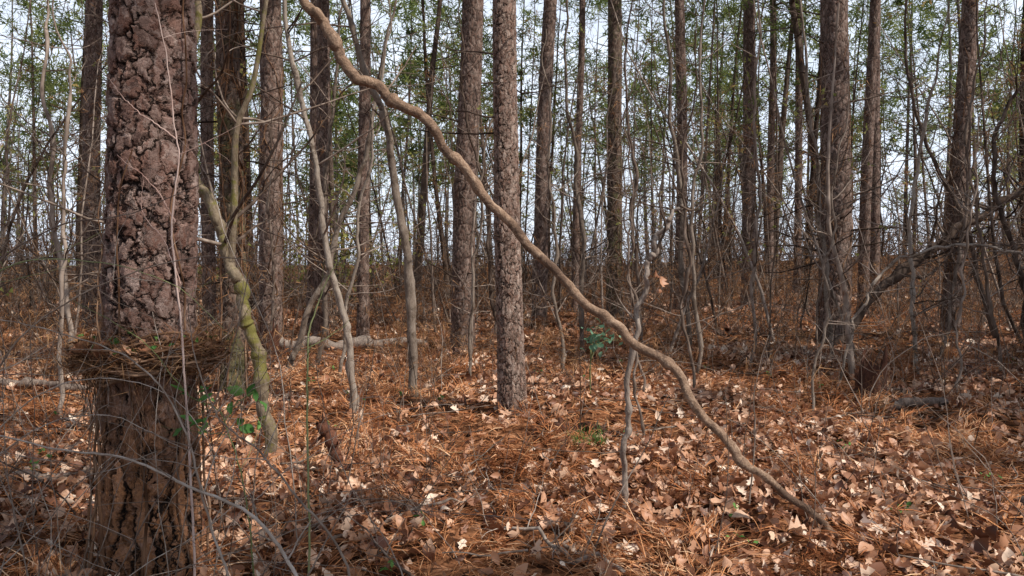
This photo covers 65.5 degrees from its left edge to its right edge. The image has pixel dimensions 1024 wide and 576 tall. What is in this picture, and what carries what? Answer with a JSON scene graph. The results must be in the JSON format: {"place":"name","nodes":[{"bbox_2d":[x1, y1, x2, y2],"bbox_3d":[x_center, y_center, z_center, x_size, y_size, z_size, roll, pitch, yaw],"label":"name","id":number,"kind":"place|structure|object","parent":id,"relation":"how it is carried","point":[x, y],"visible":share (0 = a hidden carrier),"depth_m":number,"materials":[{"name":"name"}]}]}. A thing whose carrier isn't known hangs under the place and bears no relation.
{"place":"outdoors","nodes":[
{"label":"outdoors","id":0,"kind":"place"},
{"bbox_2d":[0,468,101,484],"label":"fallen log","id":1,"kind":"object","parent":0,"point":[43,474],"visible":0.12,"depth_m":5.65,"materials":[{"name":"wood"}]},
{"bbox_2d":[0,0,1022,265],"label":"sky","id":2,"kind":"structure","parent":0,"point":[539,8],"materials":[{"name":"white"}]},
{"bbox_2d":[0,250,1023,575],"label":"forest ground","id":3,"kind":"structure","parent":0,"point":[446,564],"depth_m":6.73,"materials":[{"name":"brown plant"}]},
{"bbox_2d":[0,377,88,390],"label":"fallen log","id":4,"kind":"object","parent":3,"relation":"on","point":[23,381],"visible":0.65,"depth_m":9.79,"materials":[{"name":"wood"}]},
{"bbox_2d":[0,0,108,347],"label":"understory sapling","id":5,"kind":"object","parent":3,"relation":"on","point":[51,199],"visible":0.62,"depth_m":13.01,"materials":[{"name":"grey plant"}]},
{"bbox_2d":[3,0,107,413],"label":"understory sapling","id":6,"kind":"object","parent":3,"relation":"on","point":[63,220],"visible":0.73,"depth_m":8.34,"materials":[{"name":"grey plant"}]},
{"bbox_2d":[68,0,107,329],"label":"pine tree","id":7,"kind":"object","parent":3,"relation":"on","point":[91,71],"visible":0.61,"depth_m":19.26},
{"bbox_2d":[38,0,215,253],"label":"understory sapling","id":8,"kind":"object","parent":3,"relation":"on","point":[105,21],"visible":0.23,"depth_m":10.99,"materials":[{"name":"grey plant"}]},
{"bbox_2d":[0,40,268,472],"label":"bare shrub","id":9,"kind":"object","parent":3,"relation":"on","point":[30,328],"visible":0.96,"depth_m":3.10,"materials":[{"name":"brown plant"}]},
{"bbox_2d":[44,0,247,575],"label":"vine nest","id":10,"kind":"object","parent":3,"relation":"on","point":[208,348],"visible":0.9,"depth_m":3.83,"materials":[{"name":"brown plant"}]},
{"bbox_2d":[97,0,204,575],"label":"pine tree","id":11,"kind":"object","parent":3,"relation":"on","point":[137,65],"visible":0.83,"depth_m":3.85,"materials":[{"name":"brown plant"}]},
{"bbox_2d":[0,215,349,575],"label":"green briar","id":12,"kind":"object","parent":3,"relation":"on","point":[248,428],"visible":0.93,"depth_m":3.66,"materials":[{"name":"green plant"}]},
{"bbox_2d":[99,4,250,575],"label":"rosy shrub","id":13,"kind":"object","parent":3,"relation":"on","point":[188,427],"visible":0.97,"depth_m":3.60,"materials":[{"name":"brown plant"}]},
{"bbox_2d":[0,0,385,455],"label":"mossy sapling","id":14,"kind":"object","parent":3,"relation":"on","point":[246,324],"visible":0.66,"depth_m":6.56,"materials":[{"name":"green plant"}]},
{"bbox_2d":[0,298,402,575],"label":"bare shrub","id":15,"kind":"object","parent":3,"relation":"on","point":[272,537],"visible":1,"depth_m":2.62,"materials":[{"name":"grey plant"}]},
{"bbox_2d":[198,0,250,330],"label":"pine tree","id":16,"kind":"object","parent":3,"relation":"on","point":[208,232],"visible":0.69,"depth_m":17.81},
{"bbox_2d":[197,0,314,396],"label":"pine tree","id":17,"kind":"object","parent":3,"relation":"on","point":[230,87],"visible":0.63,"depth_m":9.65,"materials":[{"name":"brown plant"}]},
{"bbox_2d":[258,318,285,360],"bbox_3d":[-4.101,0.900,13.538,0.466,0.800,0.449,1,2,21],"label":"rotten stump","id":18,"kind":"object","parent":3,"relation":"on","point":[277,343],"visible":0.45,"depth_m":13.43,"materials":[{"name":"brown wood"}]},
{"bbox_2d":[246,0,343,343],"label":"pine tree","id":19,"kind":"object","parent":3,"relation":"on","point":[274,79],"visible":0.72,"depth_m":14.79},
{"bbox_2d":[197,0,428,415],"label":"grey sapling","id":20,"kind":"object","parent":3,"relation":"on","point":[333,280],"visible":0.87,"depth_m":8.08,"materials":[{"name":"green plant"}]},
{"bbox_2d":[203,0,426,397],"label":"grey sapling","id":21,"kind":"object","parent":3,"relation":"on","point":[409,287],"visible":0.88,"depth_m":9.26,"materials":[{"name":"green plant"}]},
{"bbox_2d":[283,0,358,334],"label":"pine tree","id":22,"kind":"object","parent":3,"relation":"on","point":[313,74],"visible":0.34,"depth_m":17.22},
{"bbox_2d":[253,0,398,365],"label":"understory sapling","id":23,"kind":"object","parent":3,"relation":"on","point":[326,289],"visible":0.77,"depth_m":12.51,"materials":[{"name":"grey plant"}]},
{"bbox_2d":[309,413,343,472],"bbox_3d":[-1.427,1.225,6.160,0.279,0.526,0.149,0,2,0],"label":"broken snag","id":24,"kind":"object","parent":3,"relation":"on","point":[322,424],"visible":0.84,"depth_m":6.12,"materials":[{"name":"brown wood"}]},
{"bbox_2d":[246,0,416,369],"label":"leaning trunk","id":25,"kind":"object","parent":3,"relation":"on","point":[314,298],"visible":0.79,"depth_m":11.97,"materials":[{"name":"grey plant"}]},
{"bbox_2d":[288,0,386,339],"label":"pine tree","id":26,"kind":"object","parent":3,"relation":"on","point":[323,78],"visible":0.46,"depth_m":16.11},
{"bbox_2d":[279,335,426,350],"bbox_3d":[-2.979,1.036,14.965,2.771,0.320,0.297,-1,2,-15],"label":"fallen log","id":27,"kind":"object","parent":3,"relation":"on","point":[339,344],"visible":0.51,"depth_m":14.87,"materials":[{"name":"grey wood"}]},
{"bbox_2d":[317,0,396,336],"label":"pine tree","id":28,"kind":"object","parent":3,"relation":"on","point":[363,120],"visible":0.66,"depth_m":15.46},
{"bbox_2d":[283,171,434,315],"bbox_3d":[-4.933,-1.385,23.134,4.982,4.462,6.695,0,2,0],"label":"evergreen shrub","id":29,"kind":"object","parent":3,"relation":"on","point":[347,236],"visible":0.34,"depth_m":24.06,"materials":[{"name":"green plant"}]},
{"bbox_2d":[248,0,471,374],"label":"understory sapling","id":30,"kind":"object","parent":3,"relation":"on","point":[356,237],"visible":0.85,"depth_m":11.26,"materials":[{"name":"grey plant"}]},
{"bbox_2d":[328,426,539,540],"bbox_3d":[-0.405,1.321,5.353,0.577,0.675,2.191,2,3,41],"label":"fallen branch","id":31,"kind":"object","parent":3,"relation":"on","point":[430,505],"visible":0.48,"depth_m":5.05,"materials":[{"name":"wood"}]},
{"bbox_2d":[403,0,529,349],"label":"pine tree","id":32,"kind":"object","parent":3,"relation":"on","point":[462,208],"visible":0.77,"depth_m":14.77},
{"bbox_2d":[430,0,553,364],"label":"understory sapling","id":33,"kind":"object","parent":3,"relation":"on","point":[489,227],"visible":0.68,"depth_m":12.83,"materials":[{"name":"grey plant"}]},
{"bbox_2d":[401,0,583,415],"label":"pine tree","id":34,"kind":"object","parent":3,"relation":"on","point":[511,385],"visible":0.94,"depth_m":8.18,"materials":[{"name":"brown plant"}]},
{"bbox_2d":[430,14,557,381],"bbox_3d":[-0.353,-1.245,10.465,1.821,5.006,1.928,1,2,24],"label":"understory sapling","id":35,"kind":"object","parent":3,"relation":"on","point":[473,272],"visible":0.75,"depth_m":10.58,"materials":[{"name":"grey plant"}]},
{"bbox_2d":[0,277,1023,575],"bbox_3d":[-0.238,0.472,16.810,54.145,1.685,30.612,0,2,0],"label":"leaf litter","id":36,"kind":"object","parent":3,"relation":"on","point":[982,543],"visible":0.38,"depth_m":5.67,"materials":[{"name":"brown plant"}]},
{"bbox_2d":[0,0,1023,390],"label":"forest trees","id":37,"kind":"object","parent":3,"relation":"on","point":[714,222],"visible":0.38,"depth_m":24.26,"materials":[{"name":"brown plant"}]},
{"bbox_2d":[0,0,1023,389],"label":"forest foliage","id":38,"kind":"object","parent":3,"relation":"on","point":[454,60],"visible":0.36,"depth_m":36.27,"materials":[{"name":"green plant"}]},
{"bbox_2d":[0,92,1023,575],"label":"briar tangle","id":39,"kind":"object","parent":3,"relation":"on","point":[374,488],"visible":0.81,"depth_m":4.18,"materials":[{"name":"brown plant"}]},
{"bbox_2d":[0,260,1023,570],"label":"dry seedlings","id":40,"kind":"object","parent":3,"relation":"on","point":[426,428],"visible":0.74,"depth_m":6.02,"materials":[{"name":"brown plant"}]},
{"bbox_2d":[0,321,1023,575],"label":"fallen twigs","id":41,"kind":"object","parent":3,"relation":"on","point":[864,413],"depth_m":6.30,"materials":[{"name":"brown wood"}]},
{"bbox_2d":[28,360,1023,570],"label":"green sprouts","id":42,"kind":"object","parent":3,"relation":"on","point":[423,522],"visible":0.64,"depth_m":6.56,"materials":[{"name":"green plant"}]},
{"bbox_2d":[476,20,603,375],"bbox_3d":[0.454,-1.249,11.496,1.842,5.096,2.590,-1,2,-20],"label":"understory sapling","id":43,"kind":"object","parent":3,"relation":"on","point":[557,255],"visible":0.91,"depth_m":11.54,"materials":[{"name":"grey plant"}]},
{"bbox_2d":[517,0,595,322],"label":"pine tree","id":44,"kind":"object","parent":3,"relation":"on","point":[540,224],"visible":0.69,"depth_m":19.27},
{"bbox_2d":[487,0,654,352],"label":"understory sapling","id":45,"kind":"object","parent":3,"relation":"on","point":[582,228],"visible":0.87,"depth_m":14.01,"materials":[{"name":"grey plant"}]},
{"bbox_2d":[541,478,606,565],"bbox_3d":[0.331,1.350,4.515,0.421,0.620,0.885,0,2,0],"label":"fallen branch","id":46,"kind":"object","parent":3,"relation":"on","point":[565,546],"visible":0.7,"depth_m":4.37,"materials":[{"name":"brown wood"}]},
{"bbox_2d":[299,0,849,547],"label":"leaning limb","id":47,"kind":"object","parent":3,"relation":"on","point":[433,128],"visible":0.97,"depth_m":4.93,"materials":[{"name":"brown wood"}]},
{"bbox_2d":[558,0,605,311],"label":"pine tree","id":48,"kind":"object","parent":3,"relation":"on","point":[575,237],"visible":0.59,"depth_m":23.79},
{"bbox_2d":[580,318,622,392],"bbox_3d":[0.963,0.774,9.044,0.492,0.857,0.463,1,2,31],"label":"green leafy sapling","id":49,"kind":"object","parent":3,"relation":"on","point":[593,347],"visible":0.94,"depth_m":9.03,"materials":[{"name":"green plant"}]},
{"bbox_2d":[565,0,658,320],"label":"pine tree","id":50,"kind":"object","parent":3,"relation":"on","point":[614,42],"visible":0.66,"depth_m":21.73,"materials":[{"name":"brown plant"}]},
{"bbox_2d":[571,94,706,391],"bbox_3d":[1.470,-0.478,9.380,1.745,3.504,1.178,0,2,10],"label":"understory sapling","id":51,"kind":"object","parent":3,"relation":"on","point":[633,305],"visible":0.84,"depth_m":9.29,"materials":[{"name":"grey plant"}]},
{"bbox_2d":[563,136,721,435],"bbox_3d":[1.079,0.080,7.104,1.523,2.745,1.058,2,3,41],"label":"understory sapling","id":52,"kind":"object","parent":3,"relation":"on","point":[634,378],"visible":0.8,"depth_m":6.98,"materials":[{"name":"grey plant"}]},
{"bbox_2d":[529,0,761,362],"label":"understory sapling","id":53,"kind":"object","parent":3,"relation":"on","point":[636,259],"visible":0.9,"depth_m":12.52,"materials":[{"name":"grey plant"}]},
{"bbox_2d":[607,104,711,508],"bbox_3d":[0.960,0.154,5.130,0.683,2.649,0.173,0,2,0],"label":"twisted sapling","id":54,"kind":"object","parent":3,"relation":"on","point":[654,253],"visible":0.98,"depth_m":5.14,"materials":[{"name":"grey plant"}]},
{"bbox_2d":[571,0,768,350],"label":"understory sapling","id":55,"kind":"object","parent":3,"relation":"on","point":[681,220],"visible":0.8,"depth_m":13.55,"materials":[{"name":"grey plant"}]},
{"bbox_2d":[639,0,711,311],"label":"pine tree","id":56,"kind":"object","parent":3,"relation":"on","point":[679,13],"visible":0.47,"depth_m":23.72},
{"bbox_2d":[583,5,779,391],"bbox_3d":[2.169,-0.917,9.736,2.367,4.535,2.051,-1,2,-37],"label":"understory sapling","id":57,"kind":"object","parent":3,"relation":"on","point":[686,286],"visible":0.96,"depth_m":9.57,"materials":[{"name":"grey plant"}]},
{"bbox_2d":[600,0,797,373],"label":"understory sapling","id":58,"kind":"object","parent":3,"relation":"on","point":[696,316],"visible":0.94,"depth_m":10.86,"materials":[{"name":"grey plant"}]},
{"bbox_2d":[716,0,797,305],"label":"pine tree","id":59,"kind":"object","parent":3,"relation":"on","point":[748,43],"visible":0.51,"depth_m":26.70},
{"bbox_2d":[659,0,882,365],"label":"understory sapling","id":60,"kind":"object","parent":3,"relation":"on","point":[757,217],"visible":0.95,"depth_m":12.03,"materials":[{"name":"grey plant"}]},
{"bbox_2d":[724,0,819,294],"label":"pine tree","id":61,"kind":"object","parent":3,"relation":"on","point":[769,148],"visible":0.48,"depth_m":29.74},
{"bbox_2d":[761,0,817,294],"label":"pine tree","id":62,"kind":"object","parent":3,"relation":"on","point":[798,92],"visible":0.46,"depth_m":29.76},
{"bbox_2d":[733,61,908,416],"bbox_3d":[3.206,-0.440,8.350,1.822,3.660,1.486,0,2,0],"label":"understory sapling","id":63,"kind":"object","parent":3,"relation":"on","point":[826,322],"visible":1,"depth_m":8.30,"materials":[{"name":"grey plant"}]},
{"bbox_2d":[709,0,950,361],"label":"understory sapling","id":64,"kind":"object","parent":3,"relation":"on","point":[818,216],"visible":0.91,"depth_m":12.51,"materials":[{"name":"grey plant"}]},
{"bbox_2d":[780,0,886,379],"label":"grey sapling","id":65,"kind":"object","parent":3,"relation":"on","point":[842,279],"visible":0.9,"depth_m":10.47,"materials":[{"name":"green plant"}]},
{"bbox_2d":[744,0,938,342],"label":"pine tree","id":66,"kind":"object","parent":3,"relation":"on","point":[827,14],"visible":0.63,"depth_m":15.33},
{"bbox_2d":[814,0,919,314],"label":"pine tree","id":67,"kind":"object","parent":3,"relation":"on","point":[873,30],"visible":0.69,"depth_m":21.77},
{"bbox_2d":[846,346,887,399],"bbox_3d":[4.155,0.990,9.270,0.495,0.658,0.546,1,2,21],"label":"rotten stump","id":68,"kind":"object","parent":3,"relation":"on","point":[868,375],"visible":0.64,"depth_m":9.12,"materials":[{"name":"brown wood"}]},
{"bbox_2d":[851,0,894,300],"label":"pine tree","id":69,"kind":"object","parent":3,"relation":"on","point":[874,255],"visible":0.38,"depth_m":24.80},
{"bbox_2d":[894,397,948,409],"bbox_3d":[4.262,1.207,8.328,0.535,0.154,0.175,0,2,13],"label":"fallen log","id":70,"kind":"object","parent":3,"relation":"on","point":[909,401],"visible":0.88,"depth_m":8.29,"materials":[{"name":"grey wood"}]},
{"bbox_2d":[823,182,1023,391],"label":"arching branch","id":71,"kind":"object","parent":3,"relation":"on","point":[890,265],"visible":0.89,"depth_m":10.00,"materials":[{"name":"grey plant"}]},
{"bbox_2d":[836,0,1015,373],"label":"understory sapling","id":72,"kind":"object","parent":3,"relation":"on","point":[908,225],"visible":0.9,"depth_m":11.06,"materials":[{"name":"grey plant"}]},
{"bbox_2d":[839,0,1014,338],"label":"leaning trunk","id":73,"kind":"object","parent":3,"relation":"on","point":[949,190],"visible":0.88,"depth_m":13.93,"materials":[{"name":"grey plant"}]},
{"bbox_2d":[833,127,1023,344],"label":"leaning trunk","id":74,"kind":"object","parent":3,"relation":"on","point":[898,277],"visible":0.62,"depth_m":14.92,"materials":[{"name":"grey plant"}]},
{"bbox_2d":[875,78,1022,389],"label":"understory sapling","id":75,"kind":"object","parent":3,"relation":"on","point":[960,305],"visible":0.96,"depth_m":9.29,"materials":[{"name":"grey plant"}]},
{"bbox_2d":[879,0,1019,335],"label":"pine tree","id":76,"kind":"object","parent":3,"relation":"on","point":[968,34],"visible":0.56,"depth_m":15.82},
{"bbox_2d":[882,0,1023,372],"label":"understory sapling","id":77,"kind":"object","parent":3,"relation":"on","point":[990,312],"visible":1,"depth_m":10.25,"materials":[{"name":"grey plant"}]},
{"bbox_2d":[892,0,1023,356],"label":"understory sapling","id":78,"kind":"object","parent":3,"relation":"on","point":[962,235],"visible":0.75,"depth_m":12.82,"materials":[{"name":"grey plant"}]},
{"bbox_2d":[923,38,1023,338],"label":"leaning trunk","id":79,"kind":"object","parent":3,"relation":"on","point":[1016,262],"visible":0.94,"depth_m":11.95,"materials":[{"name":"plant"}]},
{"bbox_2d":[536,415,622,438],"bbox_3d":[0.632,1.289,7.335,0.817,0.206,0.178,1,2,15],"label":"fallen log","id":80,"kind":"object","parent":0,"point":[583,425],"visible":0.51,"depth_m":7.29,"materials":[{"name":"brown wood"}]}
]}

